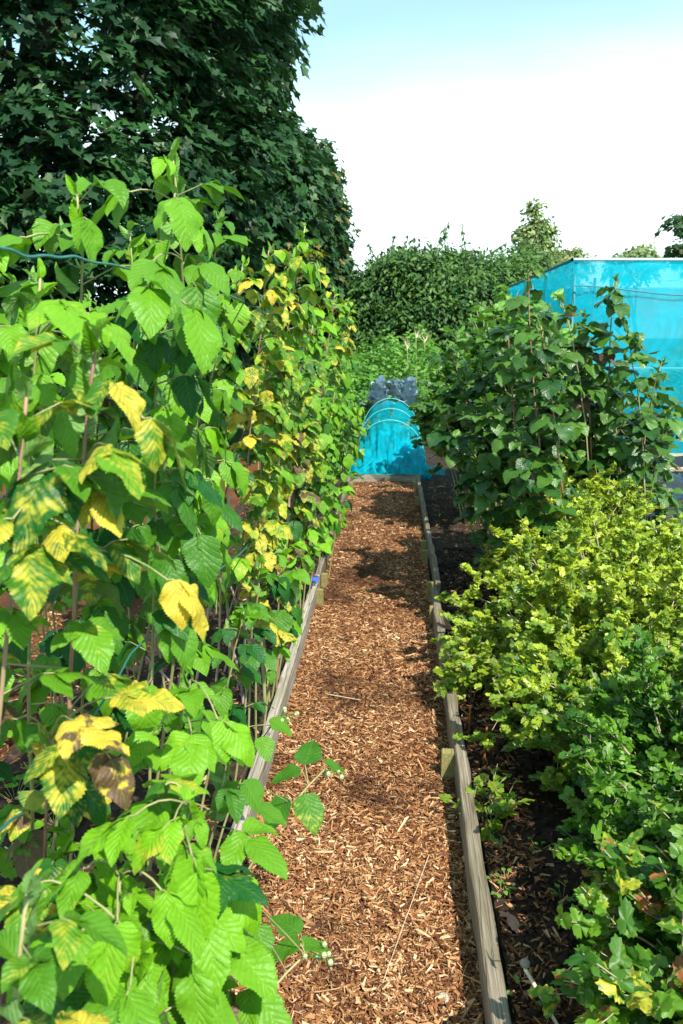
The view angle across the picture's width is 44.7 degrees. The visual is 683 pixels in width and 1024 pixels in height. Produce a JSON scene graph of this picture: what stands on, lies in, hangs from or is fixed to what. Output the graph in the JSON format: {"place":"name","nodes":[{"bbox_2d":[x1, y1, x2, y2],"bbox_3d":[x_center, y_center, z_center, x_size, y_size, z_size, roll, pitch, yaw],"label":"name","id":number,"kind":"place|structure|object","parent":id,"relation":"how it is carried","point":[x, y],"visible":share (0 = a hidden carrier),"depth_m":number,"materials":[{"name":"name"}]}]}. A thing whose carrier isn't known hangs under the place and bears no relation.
{"place":"outdoors","nodes":[
{"label":"outdoors","id":0,"kind":"place"},
{"bbox_2d":[0,447,263,760],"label":"side path","id":1,"kind":"structure","parent":0,"point":[137,605],"depth_m":4.88,"materials":[{"name":"brown wood"}]},
{"bbox_2d":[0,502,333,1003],"bbox_3d":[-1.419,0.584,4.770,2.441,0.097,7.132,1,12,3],"label":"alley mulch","id":2,"kind":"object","parent":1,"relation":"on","point":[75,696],"visible":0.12,"depth_m":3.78,"materials":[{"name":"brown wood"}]},
{"bbox_2d":[0,431,359,1023],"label":"bed soil","id":3,"kind":"structure","parent":0,"point":[84,826],"depth_m":3.40,"materials":[{"name":"brown soil"}]},
{"bbox_2d":[0,246,51,592],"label":"raspberry cane","id":4,"kind":"object","parent":3,"relation":"on","point":[4,364],"visible":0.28,"depth_m":1.50,"materials":[{"name":"green plant"}]},
{"bbox_2d":[0,347,64,920],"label":"raspberry cane","id":5,"kind":"object","parent":3,"relation":"on","point":[17,727],"visible":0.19,"depth_m":1.68,"materials":[{"name":"green plant"}]},
{"bbox_2d":[18,366,74,836],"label":"raspberry cane","id":6,"kind":"object","parent":3,"relation":"on","point":[59,606],"visible":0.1,"depth_m":2.38,"materials":[{"name":"green plant"}]},
{"bbox_2d":[0,369,122,729],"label":"raspberry cane","id":7,"kind":"object","parent":3,"relation":"on","point":[30,574],"visible":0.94,"depth_m":0.88,"materials":[{"name":"green plant"}]},
{"bbox_2d":[0,258,135,879],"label":"raspberry cane","id":8,"kind":"object","parent":3,"relation":"on","point":[25,850],"visible":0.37,"depth_m":1.28,"materials":[{"name":"green plant"}]},
{"bbox_2d":[0,173,145,849],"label":"raspberry cane","id":9,"kind":"object","parent":3,"relation":"on","point":[83,235],"visible":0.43,"depth_m":1.51,"materials":[{"name":"green plant"}]},
{"bbox_2d":[3,815,144,1021],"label":"raspberry cane","id":10,"kind":"object","parent":3,"relation":"on","point":[55,862],"visible":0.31,"depth_m":1.08,"materials":[{"name":"green plant"}]},
{"bbox_2d":[0,680,185,929],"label":"raspberry cane","id":11,"kind":"object","parent":3,"relation":"on","point":[112,775],"visible":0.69,"depth_m":1.03,"materials":[{"name":"yellow plant"}]},
{"bbox_2d":[38,348,147,862],"bbox_3d":[-0.519,0.430,1.876,0.320,1.580,0.231,9,15,37],"label":"raspberry cane","id":12,"kind":"object","parent":3,"relation":"on","point":[127,591],"visible":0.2,"depth_m":1.76,"materials":[{"name":"green plant"}]},
{"bbox_2d":[0,316,208,862],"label":"raspberry cane","id":13,"kind":"object","parent":3,"relation":"on","point":[30,509],"visible":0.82,"depth_m":0.96,"materials":[{"name":"green plant"}]},
{"bbox_2d":[93,220,169,826],"bbox_3d":[-0.601,0.161,2.401,0.244,1.888,0.465,-8,15,-35],"label":"raspberry cane","id":14,"kind":"object","parent":3,"relation":"on","point":[144,588],"visible":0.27,"depth_m":2.21,"materials":[{"name":"green plant"}]},
{"bbox_2d":[88,279,226,892],"bbox_3d":[-0.361,0.420,1.658,0.287,1.690,0.542,-2,12,-9],"label":"raspberry cane","id":15,"kind":"object","parent":3,"relation":"on","point":[196,332],"visible":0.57,"depth_m":1.63,"materials":[{"name":"green plant"}]},
{"bbox_2d":[91,137,245,875],"bbox_3d":[-0.355,0.223,1.875,0.319,1.986,0.714,-3,12,-14],"label":"raspberry cane","id":16,"kind":"object","parent":3,"relation":"on","point":[183,226],"visible":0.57,"depth_m":1.71,"materials":[{"name":"green plant"}]},
{"bbox_2d":[86,665,254,962],"bbox_3d":[-0.271,0.782,1.379,0.247,1.097,0.348,-11,16,-41],"label":"raspberry cane","id":17,"kind":"object","parent":3,"relation":"on","point":[189,750],"visible":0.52,"depth_m":1.20,"materials":[{"name":"green plant"}]},
{"bbox_2d":[121,300,255,756],"bbox_3d":[-0.524,0.212,2.612,0.567,1.701,0.252,6,13,26],"label":"raspberry cane","id":18,"kind":"object","parent":3,"relation":"on","point":[226,360],"visible":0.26,"depth_m":2.44,"materials":[{"name":"green plant"}]},
{"bbox_2d":[148,208,252,675],"bbox_3d":[-0.374,0.178,2.269,0.248,1.910,0.417,-7,14,-28],"label":"raspberry cane","id":19,"kind":"object","parent":3,"relation":"on","point":[234,474],"visible":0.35,"depth_m":2.15,"materials":[{"name":"green plant"}]},
{"bbox_2d":[168,255,260,773],"bbox_3d":[-0.392,0.140,2.645,0.242,1.827,0.430,-10,16,-39],"label":"raspberry cane","id":20,"kind":"object","parent":3,"relation":"on","point":[240,311],"visible":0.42,"depth_m":2.39,"materials":[{"name":"green plant"}]},
{"bbox_2d":[177,327,284,686],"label":"raspberry cane","id":21,"kind":"object","parent":3,"relation":"on","point":[256,447],"visible":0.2,"depth_m":3.23,"materials":[{"name":"green plant"}]},
{"bbox_2d":[194,602,274,838],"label":"raspberry cane","id":22,"kind":"object","parent":3,"relation":"on","point":[223,705],"visible":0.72,"depth_m":2.44,"materials":[{"name":"green plant"}]},
{"bbox_2d":[210,554,290,780],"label":"raspberry cane","id":23,"kind":"object","parent":3,"relation":"on","point":[278,585],"visible":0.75,"depth_m":2.72,"materials":[{"name":"green plant"}]},
{"bbox_2d":[213,707,299,858],"bbox_3d":[-0.229,0.841,2.229,0.288,0.629,0.189,-6,13,-25],"label":"raspberry shoot","id":24,"kind":"object","parent":3,"relation":"on","point":[264,745],"visible":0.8,"depth_m":2.16,"materials":[{"name":"green plant"}]},
{"bbox_2d":[218,241,299,770],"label":"raspberry cane","id":25,"kind":"object","parent":3,"relation":"on","point":[240,567],"visible":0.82,"depth_m":2.64,"materials":[{"name":"green plant"}]},
{"bbox_2d":[0,246,331,349],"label":"support wire","id":26,"kind":"object","parent":25,"relation":"attached to","point":[54,256],"visible":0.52,"depth_m":1.17,"materials":[{"name":"plastic"}]},
{"bbox_2d":[222,350,304,754],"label":"raspberry cane","id":27,"kind":"object","parent":3,"relation":"on","point":[272,527],"visible":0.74,"depth_m":2.78,"materials":[{"name":"green plant"}]},
{"bbox_2d":[231,271,304,728],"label":"raspberry cane","id":28,"kind":"object","parent":3,"relation":"on","point":[285,337],"visible":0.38,"depth_m":2.84,"materials":[{"name":"green plant"}]},
{"bbox_2d":[220,321,330,641],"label":"raspberry cane","id":29,"kind":"object","parent":3,"relation":"on","point":[315,350],"visible":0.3,"depth_m":3.88,"materials":[{"name":"green plant"}]},
{"bbox_2d":[251,538,309,733],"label":"raspberry cane","id":30,"kind":"object","parent":3,"relation":"on","point":[283,619],"visible":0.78,"depth_m":3.03,"materials":[{"name":"green plant"}]},
{"bbox_2d":[244,222,322,702],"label":"raspberry cane","id":31,"kind":"object","parent":3,"relation":"on","point":[311,272],"visible":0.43,"depth_m":3.06,"materials":[{"name":"green plant"}]},
{"bbox_2d":[240,740,345,869],"bbox_3d":[-0.163,0.884,1.854,0.503,0.702,0.186,-11,16,-41],"label":"raspberry shoot","id":32,"kind":"object","parent":3,"relation":"on","point":[309,808],"visible":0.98,"depth_m":1.88,"materials":[{"name":"green plant"}]},
{"bbox_2d":[270,400,322,692],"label":"raspberry cane","id":33,"kind":"object","parent":3,"relation":"on","point":[295,611],"visible":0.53,"depth_m":3.27,"materials":[{"name":"green plant"}]},
{"bbox_2d":[271,513,326,681],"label":"raspberry cane","id":34,"kind":"object","parent":3,"relation":"on","point":[314,535],"visible":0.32,"depth_m":3.61,"materials":[{"name":"green plant"}]},
{"bbox_2d":[257,261,344,643],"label":"raspberry cane","id":35,"kind":"object","parent":3,"relation":"on","point":[321,323],"visible":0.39,"depth_m":3.52,"materials":[{"name":"green plant"}]},
{"bbox_2d":[271,328,332,700],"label":"raspberry cane","id":36,"kind":"object","parent":3,"relation":"on","point":[313,369],"visible":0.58,"depth_m":3.21,"materials":[{"name":"green plant"}]},
{"bbox_2d":[296,286,358,555],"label":"raspberry cane","id":37,"kind":"object","parent":3,"relation":"on","point":[338,353],"visible":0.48,"depth_m":4.22,"materials":[{"name":"green plant"}]},
{"bbox_2d":[301,387,354,618],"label":"raspberry cane","id":38,"kind":"object","parent":3,"relation":"on","point":[327,441],"visible":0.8,"depth_m":4.06,"materials":[{"name":"green plant"}]},
{"bbox_2d":[307,483,354,593],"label":"raspberry cane","id":39,"kind":"object","parent":3,"relation":"on","point":[332,523],"visible":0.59,"depth_m":4.68,"materials":[{"name":"green plant"}]},
{"bbox_2d":[305,298,359,488],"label":"raspberry cane","id":40,"kind":"object","parent":3,"relation":"on","point":[347,350],"visible":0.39,"depth_m":4.71,"materials":[{"name":"green plant"}]},
{"bbox_2d":[314,333,359,563],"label":"raspberry cane","id":41,"kind":"object","parent":3,"relation":"on","point":[347,381],"visible":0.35,"depth_m":5.26,"materials":[{"name":"green plant"}]},
{"bbox_2d":[322,403,366,577],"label":"raspberry cane","id":42,"kind":"object","parent":3,"relation":"on","point":[346,462],"visible":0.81,"depth_m":5.28,"materials":[{"name":"green plant"}]},
{"bbox_2d":[3,338,515,1021],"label":"ground","id":43,"kind":"structure","parent":0,"point":[235,440],"depth_m":2.62,"materials":[{"name":"brown soil"}]},
{"bbox_2d":[0,0,325,442],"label":"sycamore","id":44,"kind":"object","parent":43,"relation":"on","point":[57,150],"visible":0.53,"depth_m":10.23,"materials":[{"name":"green plant"}]},
{"bbox_2d":[89,0,345,406],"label":"sycamore","id":45,"kind":"object","parent":43,"relation":"on","point":[303,192],"visible":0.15,"depth_m":16.30,"materials":[{"name":"green plant"}]},
{"bbox_2d":[230,575,319,871],"bbox_3d":[-0.288,0.935,3.078,0.048,0.154,4.487,1,12,3],"label":"edging board","id":46,"kind":"object","parent":43,"relation":"on","point":[260,769],"visible":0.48,"depth_m":3.57,"materials":[{"name":"beige wood"}]},
{"bbox_2d":[249,128,364,371],"bbox_3d":[-2.069,-6.518,22.289,5.803,7.068,5.050,1,12,3],"label":"sycamore","id":47,"kind":"object","parent":43,"relation":"on","point":[336,261],"visible":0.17,"depth_m":21.06,"materials":[{"name":"green plant"}]},
{"bbox_2d":[294,324,454,423],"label":"undergrowth","id":48,"kind":"object","parent":43,"relation":"on","point":[373,368],"visible":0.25,"depth_m":15.47,"materials":[{"name":"green plant"}]},
{"bbox_2d":[319,236,445,371],"bbox_3d":[1.407,-5.120,22.116,4.255,4.392,4.492,1,12,3],"label":"cherry tree","id":49,"kind":"object","parent":43,"relation":"on","point":[365,290],"visible":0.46,"depth_m":20.91,"materials":[{"name":"green plant"}]},
{"bbox_2d":[347,474,421,482],"bbox_3d":[0.478,-0.363,9.270,0.824,0.118,0.040,1,12,3],"label":"edging board","id":50,"kind":"object","parent":43,"relation":"on","point":[386,478],"visible":0.56,"depth_m":9.25,"materials":[{"name":"wood"}]},
{"bbox_2d":[359,222,516,369],"bbox_3d":[2.705,-5.208,21.549,4.400,4.467,4.227,1,12,3],"label":"cherry tree","id":51,"kind":"object","parent":43,"relation":"on","point":[447,278],"visible":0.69,"depth_m":20.45,"materials":[{"name":"green plant"}]},
{"bbox_2d":[470,217,579,305],"bbox_3d":[4.815,-5.576,22.333,4.850,4.896,5.182,-5,13,-21],"label":"cherry tree","id":52,"kind":"object","parent":43,"relation":"on","point":[517,262],"visible":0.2,"depth_m":22.09,"materials":[{"name":"green plant"}]},
{"bbox_2d":[508,198,561,257],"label":"poplar","id":53,"kind":"object","parent":43,"relation":"on","point":[530,229],"visible":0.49,"depth_m":41.09,"materials":[{"name":"green plant"}]},
{"bbox_2d":[612,242,662,257],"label":"tree","id":54,"kind":"object","parent":43,"relation":"on","point":[639,251],"visible":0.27,"depth_m":44.43,"materials":[{"name":"green plant"}]},
{"bbox_2d":[654,213,682,257],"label":"maple","id":55,"kind":"object","parent":43,"relation":"on","point":[676,249],"visible":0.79,"depth_m":18.69,"materials":[{"name":"green plant"}]},
{"bbox_2d":[0,0,682,336],"label":"sky","id":56,"kind":"structure","parent":0,"point":[437,113],"materials":[{"name":"white"}]},
{"bbox_2d":[229,481,484,1023],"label":"path","id":57,"kind":"structure","parent":0,"point":[349,1019],"depth_m":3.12,"materials":[{"name":"brown wood"}]},
{"bbox_2d":[0,863,127,1023],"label":"raspberry cane","id":58,"kind":"object","parent":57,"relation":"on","point":[32,980],"visible":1,"depth_m":0.72,"materials":[{"name":"green plant"}]},
{"bbox_2d":[0,868,237,1023],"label":"raspberry cane","id":59,"kind":"object","parent":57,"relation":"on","point":[127,1005],"visible":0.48,"depth_m":0.90,"materials":[{"name":"green plant"}]},
{"bbox_2d":[43,859,218,1023],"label":"raspberry cane","id":60,"kind":"object","parent":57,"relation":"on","point":[195,999],"visible":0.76,"depth_m":0.93,"materials":[{"name":"green plant"}]},
{"bbox_2d":[65,774,268,971],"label":"raspberry cane","id":61,"kind":"object","parent":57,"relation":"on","point":[192,880],"visible":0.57,"depth_m":0.96,"materials":[{"name":"green plant"}]},
{"bbox_2d":[138,860,291,1023],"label":"raspberry cane","id":62,"kind":"object","parent":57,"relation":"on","point":[250,965],"visible":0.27,"depth_m":1.03,"materials":[{"name":"green plant"}]},
{"bbox_2d":[147,761,287,978],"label":"raspberry cane","id":63,"kind":"object","parent":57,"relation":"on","point":[237,847],"visible":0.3,"depth_m":1.25,"materials":[{"name":"green plant"}]},
{"bbox_2d":[243,910,333,983],"bbox_3d":[-0.208,0.974,1.437,0.424,0.699,0.156,-11,16,-43],"label":"raspberry shoot","id":64,"kind":"object","parent":57,"relation":"on","point":[289,926],"visible":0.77,"depth_m":1.49,"materials":[{"name":"green plant"}]},
{"bbox_2d":[431,588,511,1023],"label":"edging board","id":65,"kind":"object","parent":57,"relation":"on","point":[494,997],"visible":0.71,"depth_m":2.33,"materials":[{"name":"beige wood"}]},
{"bbox_2d":[401,428,459,479],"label":"bed soil","id":66,"kind":"structure","parent":0,"point":[432,462],"depth_m":10.42,"materials":[{"name":"soil"}]},
{"bbox_2d":[360,375,391,408],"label":"cabbage plant","id":67,"kind":"object","parent":66,"relation":"on","point":[379,391],"visible":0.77,"depth_m":12.73,"materials":[{"name":"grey plant"}]},
{"bbox_2d":[345,398,444,480],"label":"netting tunnel","id":68,"kind":"structure","parent":66,"relation":"on","point":[386,444],"depth_m":9.67,"materials":[{"name":"blue fabric"}]},
{"bbox_2d":[395,376,423,411],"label":"cabbage plant","id":69,"kind":"object","parent":66,"relation":"on","point":[408,391],"visible":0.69,"depth_m":12.58,"materials":[{"name":"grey plant"}]},
{"bbox_2d":[508,258,682,458],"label":"fruit cage","id":70,"kind":"object","parent":66,"relation":"on","point":[651,289],"visible":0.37,"depth_m":8.59,"materials":[{"name":"blue fabric"}]},
{"bbox_2d":[421,479,679,1023],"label":"bed soil","id":71,"kind":"structure","parent":0,"point":[539,822],"depth_m":2.69,"materials":[{"name":"brown soil"}]},
{"bbox_2d":[426,400,493,564],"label":"blackberry cane","id":72,"kind":"object","parent":71,"relation":"on","point":[438,437],"visible":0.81,"depth_m":4.74,"materials":[{"name":"green plant"}]},
{"bbox_2d":[433,647,494,703],"bbox_3d":[0.562,0.722,3.617,0.342,0.287,0.408,1,12,3],"label":"gooseberry seedling","id":73,"kind":"object","parent":71,"relation":"on","point":[478,676],"visible":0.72,"depth_m":3.53,"materials":[{"name":"green plant"}]},
{"bbox_2d":[428,339,504,554],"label":"blackberry cane","id":74,"kind":"object","parent":71,"relation":"on","point":[463,409],"visible":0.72,"depth_m":4.91,"materials":[{"name":"green plant"}]},
{"bbox_2d":[401,318,541,522],"bbox_3d":[1.154,-0.725,6.917,1.258,1.749,1.808,4,13,19],"label":"bush","id":75,"kind":"object","parent":71,"relation":"on","point":[426,413],"visible":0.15,"depth_m":6.66,"materials":[{"name":"green plant"}]},
{"bbox_2d":[439,763,534,847],"bbox_3d":[0.488,0.947,2.689,0.254,0.233,0.264,-4,13,-20],"label":"gooseberry seedling","id":76,"kind":"object","parent":71,"relation":"on","point":[505,805],"visible":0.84,"depth_m":2.69,"materials":[{"name":"green plant"}]},
{"bbox_2d":[449,439,530,575],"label":"blackberry cane","id":77,"kind":"object","parent":71,"relation":"on","point":[479,473],"visible":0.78,"depth_m":4.34,"materials":[{"name":"green plant"}]},
{"bbox_2d":[462,364,524,526],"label":"blackberry cane","id":78,"kind":"object","parent":71,"relation":"on","point":[479,388],"visible":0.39,"depth_m":4.84,"materials":[{"name":"green plant"}]},
{"bbox_2d":[417,284,576,395],"bbox_3d":[1.596,-1.167,8.183,1.724,2.084,1.597,1,12,3],"label":"hazel bush","id":79,"kind":"object","parent":71,"relation":"on","point":[499,308],"visible":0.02,"depth_m":7.88,"materials":[{"name":"green plant"}]},
{"bbox_2d":[457,400,545,549],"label":"blackberry cane","id":80,"kind":"object","parent":71,"relation":"on","point":[497,426],"visible":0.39,"depth_m":4.13,"materials":[{"name":"green plant"}]},
{"bbox_2d":[475,320,541,533],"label":"blackberry cane","id":81,"kind":"object","parent":71,"relation":"on","point":[487,355],"visible":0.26,"depth_m":4.70,"materials":[{"name":"green plant"}]},
{"bbox_2d":[476,298,541,523],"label":"blackberry cane","id":82,"kind":"object","parent":71,"relation":"on","point":[503,377],"visible":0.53,"depth_m":4.34,"materials":[{"name":"green plant"}]},
{"bbox_2d":[427,479,592,1023],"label":"scattered bark","id":83,"kind":"object","parent":71,"relation":"on","point":[546,931],"visible":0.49,"depth_m":2.46,"materials":[{"name":"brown wood"}]},
{"bbox_2d":[485,334,550,533],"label":"blackberry cane","id":84,"kind":"object","parent":71,"relation":"on","point":[492,364],"visible":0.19,"depth_m":4.48,"materials":[{"name":"green plant"}]},
{"bbox_2d":[435,545,612,1023],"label":"soil crumbs","id":85,"kind":"object","parent":71,"relation":"on","point":[523,996],"visible":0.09,"depth_m":2.78,"materials":[{"name":"brown soil"}]},
{"bbox_2d":[504,260,564,500],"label":"blackberry cane","id":86,"kind":"object","parent":71,"relation":"on","point":[522,305],"visible":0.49,"depth_m":4.16,"materials":[{"name":"green plant"}]},
{"bbox_2d":[498,430,576,559],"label":"blackberry cane","id":87,"kind":"object","parent":71,"relation":"on","point":[522,470],"visible":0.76,"depth_m":3.95,"materials":[{"name":"green plant"}]},
{"bbox_2d":[514,316,584,543],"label":"blackberry cane","id":88,"kind":"object","parent":71,"relation":"on","point":[548,387],"visible":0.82,"depth_m":3.87,"materials":[{"name":"green plant"}]},
{"bbox_2d":[428,307,671,513],"bbox_3d":[1.342,-0.375,5.215,1.348,1.770,1.292,8,14,32],"label":"blackberry bush","id":89,"kind":"object","parent":71,"relation":"on","point":[532,417],"visible":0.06,"depth_m":4.94,"materials":[{"name":"green plant"}]},
{"bbox_2d":[430,489,682,688],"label":"gooseberry bush","id":90,"kind":"object","parent":71,"relation":"on","point":[644,571],"visible":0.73,"depth_m":3.45,"materials":[{"name":"green plant"}]},
{"bbox_2d":[535,380,585,508],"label":"blackberry cane","id":91,"kind":"object","parent":71,"relation":"on","point":[575,464],"visible":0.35,"depth_m":4.21,"materials":[{"name":"green plant"}]},
{"bbox_2d":[452,599,682,816],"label":"gooseberry bush","id":92,"kind":"object","parent":71,"relation":"on","point":[535,715],"visible":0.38,"depth_m":2.89,"materials":[{"name":"green plant"}]},
{"bbox_2d":[473,446,682,609],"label":"gooseberry bush","id":93,"kind":"object","parent":71,"relation":"on","point":[609,493],"visible":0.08,"depth_m":4.25,"materials":[{"name":"green plant"}]},
{"bbox_2d":[546,296,614,519],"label":"blackberry cane","id":94,"kind":"object","parent":71,"relation":"on","point":[593,370],"visible":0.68,"depth_m":4.24,"materials":[{"name":"green plant"}]},
{"bbox_2d":[488,351,682,525],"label":"blackberry bush","id":95,"kind":"object","parent":71,"relation":"on","point":[665,475],"visible":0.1,"depth_m":4.76,"materials":[{"name":"green plant"}]},
{"bbox_2d":[561,309,618,489],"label":"blackberry cane","id":96,"kind":"object","parent":71,"relation":"on","point":[586,383],"visible":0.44,"depth_m":4.36,"materials":[{"name":"green plant"}]},
{"bbox_2d":[559,339,620,490],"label":"blackberry cane","id":97,"kind":"object","parent":71,"relation":"on","point":[597,403],"visible":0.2,"depth_m":4.55,"materials":[{"name":"green plant"}]},
{"bbox_2d":[527,792,682,1023],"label":"currant bush","id":98,"kind":"object","parent":71,"relation":"on","point":[629,970],"visible":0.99,"depth_m":1.71,"materials":[{"name":"green plant"}]},
{"bbox_2d":[580,272,630,479],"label":"blackberry cane","id":99,"kind":"object","parent":71,"relation":"on","point":[621,309],"visible":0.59,"depth_m":4.24,"materials":[{"name":"green plant"}]},
{"bbox_2d":[549,623,682,889],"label":"gooseberry bush","id":100,"kind":"object","parent":71,"relation":"on","point":[629,763],"visible":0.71,"depth_m":2.23,"materials":[{"name":"green plant"}]},
{"bbox_2d":[586,378,645,531],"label":"blackberry cane","id":101,"kind":"object","parent":71,"relation":"on","point":[610,416],"visible":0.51,"depth_m":4.36,"materials":[{"name":"green plant"}]},
{"bbox_2d":[606,325,670,522],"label":"blackberry cane","id":102,"kind":"object","parent":71,"relation":"on","point":[653,429],"visible":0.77,"depth_m":4.21,"materials":[{"name":"green plant"}]},
{"bbox_2d":[622,357,678,519],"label":"blackberry cane","id":103,"kind":"object","parent":71,"relation":"on","point":[653,380],"visible":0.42,"depth_m":4.42,"materials":[{"name":"green plant"}]},
{"bbox_2d":[630,405,682,525],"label":"blackberry cane","id":104,"kind":"object","parent":71,"relation":"on","point":[662,448],"visible":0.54,"depth_m":4.33,"materials":[{"name":"green plant"}]},
{"bbox_2d":[639,452,682,547],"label":"plastic sheet","id":105,"kind":"object","parent":71,"relation":"on","point":[677,481],"visible":0.1,"depth_m":6.54,"materials":[{"name":"plastic"}]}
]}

